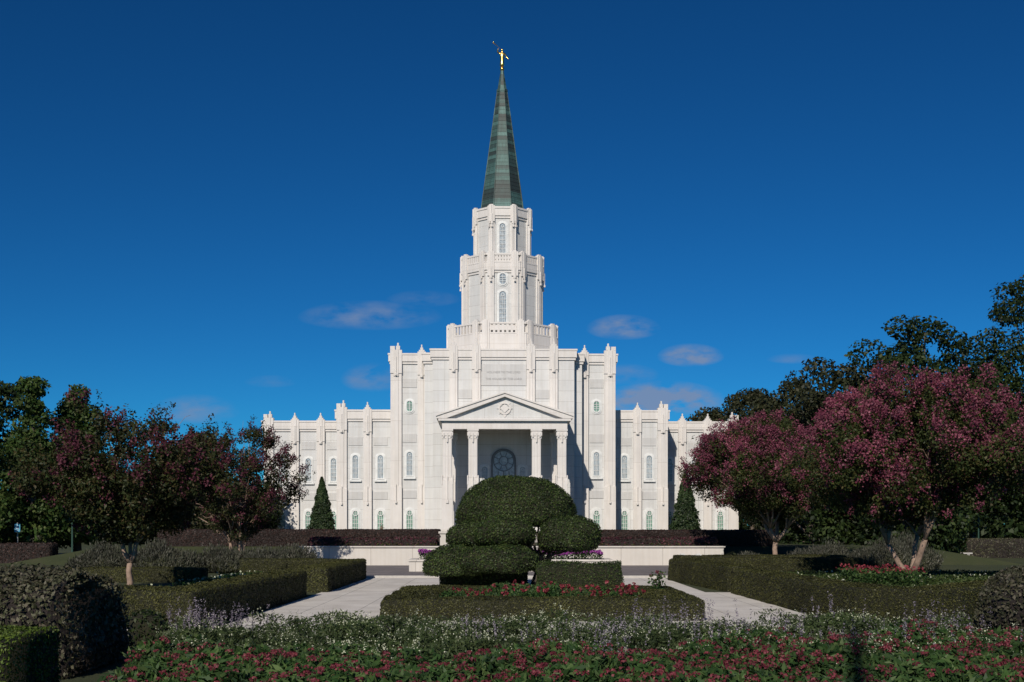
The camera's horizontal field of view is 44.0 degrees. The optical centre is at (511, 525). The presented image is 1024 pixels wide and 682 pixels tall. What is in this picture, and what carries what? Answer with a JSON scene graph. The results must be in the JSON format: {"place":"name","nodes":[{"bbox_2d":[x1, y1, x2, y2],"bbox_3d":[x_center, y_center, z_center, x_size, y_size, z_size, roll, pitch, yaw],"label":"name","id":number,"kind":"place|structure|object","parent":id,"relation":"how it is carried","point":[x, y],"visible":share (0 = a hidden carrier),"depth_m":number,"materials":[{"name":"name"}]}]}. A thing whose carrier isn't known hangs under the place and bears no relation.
{"place":"outdoors","nodes":[
{"label":"outdoors","id":0,"kind":"place"},
{"bbox_2d":[1,541,1022,564],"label":"terrace","id":1,"kind":"structure","parent":0,"point":[952,558],"depth_m":82.56,"materials":[{"name":"grey concrete"}]},
{"bbox_2d":[113,443,201,544],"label":"shade tree","id":2,"kind":"object","parent":1,"relation":"on","point":[137,452],"depth_m":106.64,"materials":[{"name":"green plant"}]},
{"bbox_2d":[157,529,440,546],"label":"barberry hedge","id":3,"kind":"object","parent":1,"relation":"on","point":[206,537],"visible":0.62,"depth_m":84.11,"materials":[{"name":"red plant"}]},
{"bbox_2d":[306,477,335,528],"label":"conical holly","id":4,"kind":"object","parent":1,"relation":"on","point":[321,515],"visible":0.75,"depth_m":99.55,"materials":[{"name":"green plant"}]},
{"bbox_2d":[307,536,437,545],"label":"flower border","id":5,"kind":"object","parent":1,"relation":"on","point":[368,541],"visible":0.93,"depth_m":80.74,"materials":[{"name":"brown plant"}]},
{"bbox_2d":[438,530,447,545],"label":"pedestal","id":6,"kind":"object","parent":1,"relation":"on","point":[442,533],"visible":0.6,"depth_m":84.10,"materials":[{"name":"beige stone"}]},
{"bbox_2d":[262,70,738,541],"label":"temple","id":7,"kind":"structure","parent":1,"relation":"on","point":[501,383],"depth_m":114.41,"materials":[{"name":"white stone"}]},
{"bbox_2d":[277,459,286,483],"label":"window","id":8,"kind":"structure","parent":7,"relation":"in","point":[283,459],"depth_m":120.95,"materials":[{"name":"white glass"}]},
{"bbox_2d":[279,509,286,528],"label":"window","id":9,"kind":"structure","parent":7,"relation":"in","point":[284,517],"depth_m":120.98,"materials":[{"name":"white glass"}]},
{"bbox_2d":[303,508,311,528],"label":"window","id":10,"kind":"structure","parent":7,"relation":"in","point":[306,513],"depth_m":121.01,"materials":[{"name":"white glass"}]},
{"bbox_2d":[302,456,313,483],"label":"window","id":11,"kind":"structure","parent":7,"relation":"in","point":[310,460],"depth_m":121.01,"materials":[{"name":"white glass"}]},
{"bbox_2d":[328,456,336,483],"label":"window","id":12,"kind":"structure","parent":7,"relation":"in","point":[333,459],"depth_m":121.07,"materials":[{"name":"white glass"}]},
{"bbox_2d":[331,508,335,528],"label":"window","id":13,"kind":"structure","parent":7,"relation":"in","point":[333,510],"depth_m":121.07,"materials":[{"name":"green glass"}]},
{"bbox_2d":[349,453,360,481],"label":"window","id":14,"kind":"structure","parent":7,"relation":"in","point":[355,458],"depth_m":116.54,"materials":[{"name":"blue glass"}]},
{"bbox_2d":[350,508,360,528],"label":"window","id":15,"kind":"structure","parent":7,"relation":"in","point":[355,513],"depth_m":116.54,"materials":[{"name":"green glass"}]},
{"bbox_2d":[374,453,386,481],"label":"window","id":16,"kind":"structure","parent":7,"relation":"in","point":[380,458],"depth_m":116.60,"materials":[{"name":"blue glass"}]},
{"bbox_2d":[375,508,385,528],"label":"window","id":17,"kind":"structure","parent":7,"relation":"in","point":[380,513],"depth_m":116.54,"materials":[{"name":"green glass"}]},
{"bbox_2d":[404,398,414,413],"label":"window","id":18,"kind":"structure","parent":7,"relation":"in","point":[409,407],"depth_m":113.95,"materials":[{"name":"green glass"}]},
{"bbox_2d":[403,450,415,478],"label":"window","id":19,"kind":"structure","parent":7,"relation":"in","point":[409,455],"depth_m":113.95,"materials":[{"name":"blue glass"}]},
{"bbox_2d":[404,507,414,528],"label":"window","id":20,"kind":"structure","parent":7,"relation":"in","point":[409,513],"depth_m":113.95,"materials":[{"name":"white glass"}]},
{"bbox_2d":[479,464,489,481],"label":"window","id":21,"kind":"structure","parent":7,"relation":"in","point":[484,472],"depth_m":111.91,"materials":[{"name":"blue glass"}]},
{"bbox_2d":[493,42,508,70],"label":"statue","id":22,"kind":"object","parent":7,"relation":"on","point":[501,53],"visible":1,"depth_m":120.46,"materials":[{"name":"gold metal"}]},
{"bbox_2d":[496,289,507,325],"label":"window","id":23,"kind":"structure","parent":7,"relation":"in","point":[502,294],"depth_m":116.91,"materials":[{"name":"white glass"}]},
{"bbox_2d":[497,272,507,286],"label":"window","id":24,"kind":"structure","parent":7,"relation":"in","point":[502,278],"depth_m":116.91,"materials":[{"name":"white glass"}]},
{"bbox_2d":[497,221,507,256],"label":"window","id":25,"kind":"structure","parent":7,"relation":"in","point":[502,226],"depth_m":118.09,"materials":[{"name":"white glass"}]},
{"bbox_2d":[491,449,515,477],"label":"window","id":26,"kind":"structure","parent":7,"relation":"in","point":[503,461],"depth_m":111.94,"materials":[{"name":"blue glass"}]},
{"bbox_2d":[517,464,527,476],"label":"window","id":27,"kind":"structure","parent":7,"relation":"in","point":[523,469],"depth_m":111.97,"materials":[{"name":"blue glass"}]},
{"bbox_2d":[591,399,601,413],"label":"window","id":28,"kind":"structure","parent":7,"relation":"in","point":[596,404],"depth_m":114.34,"materials":[{"name":"white glass"}]},
{"bbox_2d":[590,450,602,478],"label":"window","id":29,"kind":"structure","parent":7,"relation":"in","point":[596,455],"depth_m":114.34,"materials":[{"name":"white glass"}]},
{"bbox_2d":[591,507,601,529],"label":"window","id":30,"kind":"structure","parent":7,"relation":"in","point":[596,513],"depth_m":114.34,"materials":[{"name":"white glass"}]},
{"bbox_2d":[618,453,630,481],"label":"window","id":31,"kind":"structure","parent":7,"relation":"in","point":[624,459],"depth_m":117.08,"materials":[{"name":"white glass"}]},
{"bbox_2d":[619,508,629,529],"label":"window","id":32,"kind":"structure","parent":7,"relation":"in","point":[624,513],"depth_m":117.06,"materials":[{"name":"white glass"}]},
{"bbox_2d":[643,453,654,481],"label":"window","id":33,"kind":"structure","parent":7,"relation":"in","point":[648,458],"depth_m":117.11,"materials":[{"name":"white glass"}]},
{"bbox_2d":[644,508,654,529],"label":"window","id":34,"kind":"structure","parent":7,"relation":"in","point":[649,513],"depth_m":117.14,"materials":[{"name":"white glass"}]},
{"bbox_2d":[668,509,673,529],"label":"window","id":35,"kind":"structure","parent":7,"relation":"in","point":[670,511],"depth_m":121.78,"materials":[{"name":"white glass"}]},
{"bbox_2d":[668,457,674,484],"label":"window","id":36,"kind":"structure","parent":7,"relation":"in","point":[670,459],"depth_m":121.81,"materials":[{"name":"white glass"}]},
{"bbox_2d":[715,509,724,529],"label":"window","id":37,"kind":"structure","parent":7,"relation":"in","point":[720,515],"depth_m":121.93,"materials":[{"name":"green glass"}]},
{"bbox_2d":[599,536,717,545],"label":"flower border","id":38,"kind":"object","parent":1,"relation":"on","point":[659,541],"visible":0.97,"depth_m":80.74,"materials":[{"name":"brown plant"}]},
{"bbox_2d":[668,473,701,529],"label":"conical holly","id":39,"kind":"object","parent":1,"relation":"on","point":[687,517],"visible":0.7,"depth_m":99.45,"materials":[{"name":"green plant"}]},
{"bbox_2d":[598,529,774,546],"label":"barberry hedge","id":40,"kind":"object","parent":1,"relation":"on","point":[740,537],"visible":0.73,"depth_m":84.12,"materials":[{"name":"red plant"}]},
{"bbox_2d":[711,388,782,529],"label":"shade tree","id":41,"kind":"object","parent":1,"relation":"on","point":[741,399],"visible":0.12,"depth_m":135.28,"materials":[{"name":"green plant"}]},
{"bbox_2d":[738,377,822,540],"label":"shade tree","id":42,"kind":"object","parent":1,"relation":"on","point":[786,390],"visible":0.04,"depth_m":111.26,"materials":[{"name":"green plant"}]},
{"bbox_2d":[753,356,879,539],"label":"shade tree","id":43,"kind":"object","parent":1,"relation":"on","point":[812,405],"visible":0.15,"depth_m":102.99,"materials":[{"name":"green plant"}]},
{"bbox_2d":[835,314,984,533],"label":"shade tree","id":44,"kind":"object","parent":1,"relation":"on","point":[921,357],"visible":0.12,"depth_m":96.97,"materials":[{"name":"green plant"}]},
{"bbox_2d":[0,538,1023,681],"bbox_3d":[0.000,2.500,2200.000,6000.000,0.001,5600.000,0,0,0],"label":"ground","id":45,"kind":"structure","parent":0,"point":[93,675],"depth_m":54.53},
{"bbox_2d":[0,442,25,542],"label":"shade tree","id":46,"kind":"object","parent":45,"relation":"on","point":[5,500],"visible":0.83,"depth_m":92.72,"materials":[{"name":"green plant"}]},
{"bbox_2d":[15,523,19,542],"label":"parking sign","id":47,"kind":"object","parent":45,"relation":"on","point":[17,527],"visible":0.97,"depth_m":91.97,"materials":[{"name":"blue metal"}]},
{"bbox_2d":[0,380,49,512],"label":"shade tree","id":48,"kind":"object","parent":45,"relation":"on","point":[8,393],"visible":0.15,"depth_m":99.39,"materials":[{"name":"green plant"}]},
{"bbox_2d":[0,542,58,562],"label":"clipped hedge","id":49,"kind":"object","parent":45,"relation":"on","point":[10,552],"visible":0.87,"depth_m":83.77,"materials":[{"name":"purple plant"}]},
{"bbox_2d":[0,625,60,681],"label":"clipped hedge","id":50,"kind":"object","parent":45,"relation":"on","point":[29,654],"visible":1,"depth_m":16.67,"materials":[{"name":"green plant"}]},
{"bbox_2d":[26,535,52,542],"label":"pale shrub","id":51,"kind":"object","parent":45,"relation":"on","point":[48,541],"visible":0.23,"depth_m":94.50,"materials":[{"name":"green plant"}]},
{"bbox_2d":[0,376,84,545],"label":"conifer tree","id":52,"kind":"object","parent":45,"relation":"on","point":[32,406],"visible":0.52,"depth_m":94.93,"materials":[{"name":"green plant"}]},
{"bbox_2d":[0,562,136,679],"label":"purple shrub","id":53,"kind":"object","parent":45,"relation":"on","point":[81,609],"visible":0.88,"depth_m":21.35,"materials":[{"name":"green plant"}]},
{"bbox_2d":[71,523,72,551],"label":"lamp post","id":54,"kind":"object","parent":45,"relation":"on","point":[71,538],"visible":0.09,"depth_m":87.55,"materials":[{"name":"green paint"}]},
{"bbox_2d":[39,384,111,551],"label":"conifer tree","id":55,"kind":"object","parent":45,"relation":"on","point":[64,411],"visible":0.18,"depth_m":98.96,"materials":[{"name":"green plant"}]},
{"bbox_2d":[66,538,125,567],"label":"sage shrub","id":56,"kind":"object","parent":45,"relation":"on","point":[99,556],"visible":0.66,"depth_m":66.13,"materials":[{"name":"green plant"}]},
{"bbox_2d":[3,566,208,582],"bbox_3d":[-20.307,2.177,55.846,13.541,0.737,1.329,0,0,-3],"label":"box hedge","id":57,"kind":"object","parent":45,"relation":"on","point":[158,574],"visible":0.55,"depth_m":55.51,"materials":[{"name":"green plant"}]},
{"bbox_2d":[1,385,249,584],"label":"crape myrtle","id":58,"kind":"object","parent":45,"relation":"on","point":[145,500],"visible":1,"depth_m":45.24,"materials":[{"name":"green plant"}]},
{"bbox_2d":[123,537,205,567],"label":"sage shrub","id":59,"kind":"object","parent":45,"relation":"on","point":[153,555],"visible":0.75,"depth_m":65.65,"materials":[{"name":"green plant"}]},
{"bbox_2d":[153,434,237,541],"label":"shade tree","id":60,"kind":"object","parent":45,"relation":"on","point":[199,525],"visible":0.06,"depth_m":104.17,"materials":[{"name":"green plant"}]},
{"bbox_2d":[118,569,307,627],"bbox_3d":[-11.080,2.025,37.235,7.874,1.050,14.458,0,0,0],"label":"box hedge","id":61,"kind":"object","parent":45,"relation":"on","point":[262,590],"visible":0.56,"depth_m":33.28,"materials":[{"name":"green plant"}]},
{"bbox_2d":[168,570,263,585],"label":"ground cover","id":62,"kind":"object","parent":45,"relation":"on","point":[218,576],"visible":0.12,"depth_m":52.00,"materials":[{"name":"green plant"}]},
{"bbox_2d":[197,542,259,572],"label":"sage shrub","id":63,"kind":"object","parent":45,"relation":"on","point":[222,560],"visible":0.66,"depth_m":66.42,"materials":[{"name":"green plant"}]},
{"bbox_2d":[184,416,314,550],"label":"crape myrtle","id":64,"kind":"object","parent":45,"relation":"on","point":[244,512],"visible":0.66,"depth_m":71.18,"materials":[{"name":"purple plant"}]},
{"bbox_2d":[238,474,283,528],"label":"shade tree","id":65,"kind":"object","parent":45,"relation":"on","point":[275,516],"visible":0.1,"depth_m":117.63,"materials":[{"name":"green plant"}]},
{"bbox_2d":[244,542,322,558],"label":"sage shrub","id":66,"kind":"object","parent":45,"relation":"on","point":[279,553],"visible":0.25,"depth_m":66.11,"materials":[{"name":"green plant"}]},
{"bbox_2d":[239,558,366,592],"bbox_3d":[-9.743,2.027,53.585,5.942,1.045,12.906,0,0,0],"label":"box hedge","id":67,"kind":"object","parent":45,"relation":"on","point":[326,575],"visible":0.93,"depth_m":54.44,"materials":[{"name":"green plant"}]},
{"bbox_2d":[0,488,1023,543],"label":"woods","id":68,"kind":"object","parent":45,"relation":"on","point":[1012,528],"visible":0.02,"depth_m":179.06,"materials":[{"name":"green plant"}]},
{"bbox_2d":[422,475,602,584],"bbox_3d":[0.431,0.304,49.037,6.295,4.669,7.981,0,0,15],"label":"topiary tree","id":69,"kind":"object","parent":45,"relation":"on","point":[497,520],"visible":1,"depth_m":47.71,"materials":[{"name":"green plant"}]},
{"bbox_2d":[300,546,725,564],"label":"retaining wall","id":70,"kind":"structure","parent":45,"relation":"on","point":[625,555],"depth_m":79.00,"materials":[{"name":"beige stone"}]},
{"bbox_2d":[366,575,667,577],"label":"kerb","id":71,"kind":"structure","parent":45,"relation":"on","point":[423,576],"depth_m":60.00,"materials":[{"name":"concrete"}]},
{"bbox_2d":[685,407,727,420],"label":"tree","id":72,"kind":"object","parent":45,"relation":"on","point":[712,414],"visible":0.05,"depth_m":138.30,"materials":[{"name":"green plant"}]},
{"bbox_2d":[735,550,756,554],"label":"sage shrub","id":73,"kind":"object","parent":45,"relation":"on","point":[745,553],"depth_m":70.46,"materials":[{"name":"green plant"}]},
{"bbox_2d":[673,554,846,557],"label":"box hedge","id":74,"kind":"object","parent":45,"relation":"on","point":[747,556],"visible":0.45,"depth_m":64.39,"materials":[{"name":"green plant"}]},
{"bbox_2d":[672,406,852,554],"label":"crape myrtle","id":75,"kind":"object","parent":45,"relation":"on","point":[728,458],"visible":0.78,"depth_m":74.44,"materials":[{"name":"pink plant"}]},
{"bbox_2d":[667,556,862,591],"bbox_3d":[9.845,2.008,55.540,7.246,1.079,16.243,0,0,30],"label":"box hedge","id":76,"kind":"object","parent":45,"relation":"on","point":[711,573],"visible":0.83,"depth_m":57.18,"materials":[{"name":"green plant"}]},
{"bbox_2d":[745,481,870,544],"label":"shade tree","id":77,"kind":"object","parent":45,"relation":"on","point":[806,532],"visible":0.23,"depth_m":93.51,"materials":[{"name":"green plant"}]},
{"bbox_2d":[787,536,850,554],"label":"sage shrub","id":78,"kind":"object","parent":45,"relation":"on","point":[828,549],"visible":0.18,"depth_m":71.63,"materials":[{"name":"green plant"}]},
{"bbox_2d":[730,567,989,623],"bbox_3d":[13.441,2.037,38.918,10.896,1.028,15.493,0,0,0],"label":"box hedge","id":79,"kind":"object","parent":45,"relation":"on","point":[790,590],"visible":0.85,"depth_m":33.46,"materials":[{"name":"green plant"}]},
{"bbox_2d":[835,563,928,585],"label":"red flowers","id":80,"kind":"object","parent":45,"relation":"on","point":[860,573],"visible":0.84,"depth_m":48.56,"materials":[{"name":"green plant"}]},
{"bbox_2d":[839,531,924,569],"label":"sage shrub","id":81,"kind":"object","parent":45,"relation":"on","point":[878,554],"visible":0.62,"depth_m":68.67,"materials":[{"name":"green plant"}]},
{"bbox_2d":[781,569,999,584],"bbox_3d":[17.298,2.282,54.504,17.556,0.607,11.134,0,0,0],"label":"ground cover","id":82,"kind":"object","parent":45,"relation":"on","point":[941,576],"visible":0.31,"depth_m":54.03,"materials":[{"name":"green plant"}]},
{"bbox_2d":[768,360,1023,577],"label":"crape myrtle","id":83,"kind":"object","parent":45,"relation":"on","point":[939,447],"visible":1,"depth_m":50.70,"materials":[{"name":"pink plant"}]},
{"bbox_2d":[877,582,940,586],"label":"ground cover","id":84,"kind":"object","parent":45,"relation":"on","point":[904,584],"depth_m":46.45,"materials":[{"name":"green plant"}]},
{"bbox_2d":[839,440,990,553],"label":"shade tree","id":85,"kind":"object","parent":45,"relation":"on","point":[943,540],"visible":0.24,"depth_m":87.88,"materials":[{"name":"green plant"}]},
{"bbox_2d":[892,528,946,570],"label":"sage shrub","id":86,"kind":"object","parent":45,"relation":"on","point":[933,560],"visible":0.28,"depth_m":70.18,"materials":[{"name":"green plant"}]},
{"bbox_2d":[909,361,1023,537],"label":"shade tree","id":87,"kind":"object","parent":45,"relation":"on","point":[1003,508],"visible":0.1,"depth_m":100.90,"materials":[{"name":"green plant"}]},
{"bbox_2d":[955,275,1023,511],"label":"shade tree","id":88,"kind":"object","parent":45,"relation":"on","point":[1016,379],"visible":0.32,"depth_m":102.03,"materials":[{"name":"green plant"}]},
{"bbox_2d":[959,538,1023,557],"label":"clipped hedge","id":89,"kind":"object","parent":45,"relation":"on","point":[997,547],"visible":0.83,"depth_m":97.01,"materials":[{"name":"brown plant"}]},
{"bbox_2d":[1000,490,1023,524],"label":"shade tree","id":90,"kind":"object","parent":45,"relation":"on","point":[1011,517],"visible":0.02,"depth_m":107.48,"materials":[{"name":"green plant"}]},
{"label":"flower bed soil","id":91,"kind":"structure","parent":45,"relation":"on","visible":0},
{"bbox_2d":[126,608,169,645],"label":"dark shrub","id":92,"kind":"object","parent":91,"relation":"on","point":[145,621],"visible":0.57,"depth_m":25.99,"materials":[{"name":"green plant"}]},
{"bbox_2d":[97,619,1023,681],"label":"red flowers","id":93,"kind":"object","parent":91,"relation":"on","point":[967,660],"visible":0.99,"depth_m":18.18,"materials":[{"name":"green plant"}]},
{"bbox_2d":[130,603,1023,678],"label":"white flowers","id":94,"kind":"object","parent":91,"relation":"on","point":[403,633],"visible":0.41,"depth_m":24.34,"materials":[{"name":"green plant"}]},
{"bbox_2d":[160,591,1022,656],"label":"lavender flowers","id":95,"kind":"object","parent":91,"relation":"on","point":[495,634],"visible":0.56,"depth_m":23.88,"materials":[{"name":"purple plant"}]},
{"bbox_2d":[972,565,1023,631],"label":"purple shrub","id":96,"kind":"object","parent":91,"relation":"on","point":[1001,593],"visible":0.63,"depth_m":24.10,"materials":[{"name":"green plant"}]},
{"bbox_2d":[0,0,1023,524],"label":"sky","id":97,"kind":"structure","parent":0,"point":[235,211],"materials":[{"name":"blue"}]},
{"bbox_2d":[366,565,668,574],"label":"road","id":98,"kind":"structure","parent":0,"point":[404,569],"depth_m":70.02,"materials":[{"name":"grey concrete"}]},
{"bbox_2d":[408,549,613,571],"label":"planter","id":99,"kind":"object","parent":98,"relation":"on","point":[415,564],"visible":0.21,"depth_m":68.70,"materials":[{"name":"beige stone"}]},
{"bbox_2d":[127,578,969,637],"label":"path","id":100,"kind":"structure","parent":0,"point":[366,595],"depth_m":40.89,"materials":[{"name":"concrete"}]},
{"bbox_2d":[439,572,528,585],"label":"clipped shrub","id":101,"kind":"object","parent":100,"relation":"on","point":[484,579],"visible":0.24,"depth_m":47.94,"materials":[{"name":"green plant"}]},
{"bbox_2d":[379,584,705,620],"bbox_3d":[0.782,2.205,36.848,8.611,0.684,7.827,0,0,0],"label":"box hedge","id":102,"kind":"object","parent":100,"relation":"on","point":[427,600],"visible":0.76,"depth_m":33.02,"materials":[{"name":"green plant"}]},
{"bbox_2d":[535,560,624,585],"bbox_3d":[2.418,1.918,45.597,3.232,1.378,2.242,0,0,0],"label":"clipped shrub","id":103,"kind":"object","parent":100,"relation":"on","point":[566,572],"visible":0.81,"depth_m":44.72,"materials":[{"name":"green plant"}]},
{"label":"parterre soil","id":104,"kind":"structure","parent":100,"relation":"on","visible":0},
{"bbox_2d":[439,579,645,596],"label":"rose flowers","id":105,"kind":"object","parent":104,"relation":"on","point":[514,588],"visible":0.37,"depth_m":36.10,"materials":[{"name":"red plant"}]},
{"bbox_2d":[647,570,665,588],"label":"rose bush","id":106,"kind":"object","parent":104,"relation":"on","point":[658,577],"visible":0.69,"depth_m":38.52,"materials":[{"name":"green plant"}]}
]}

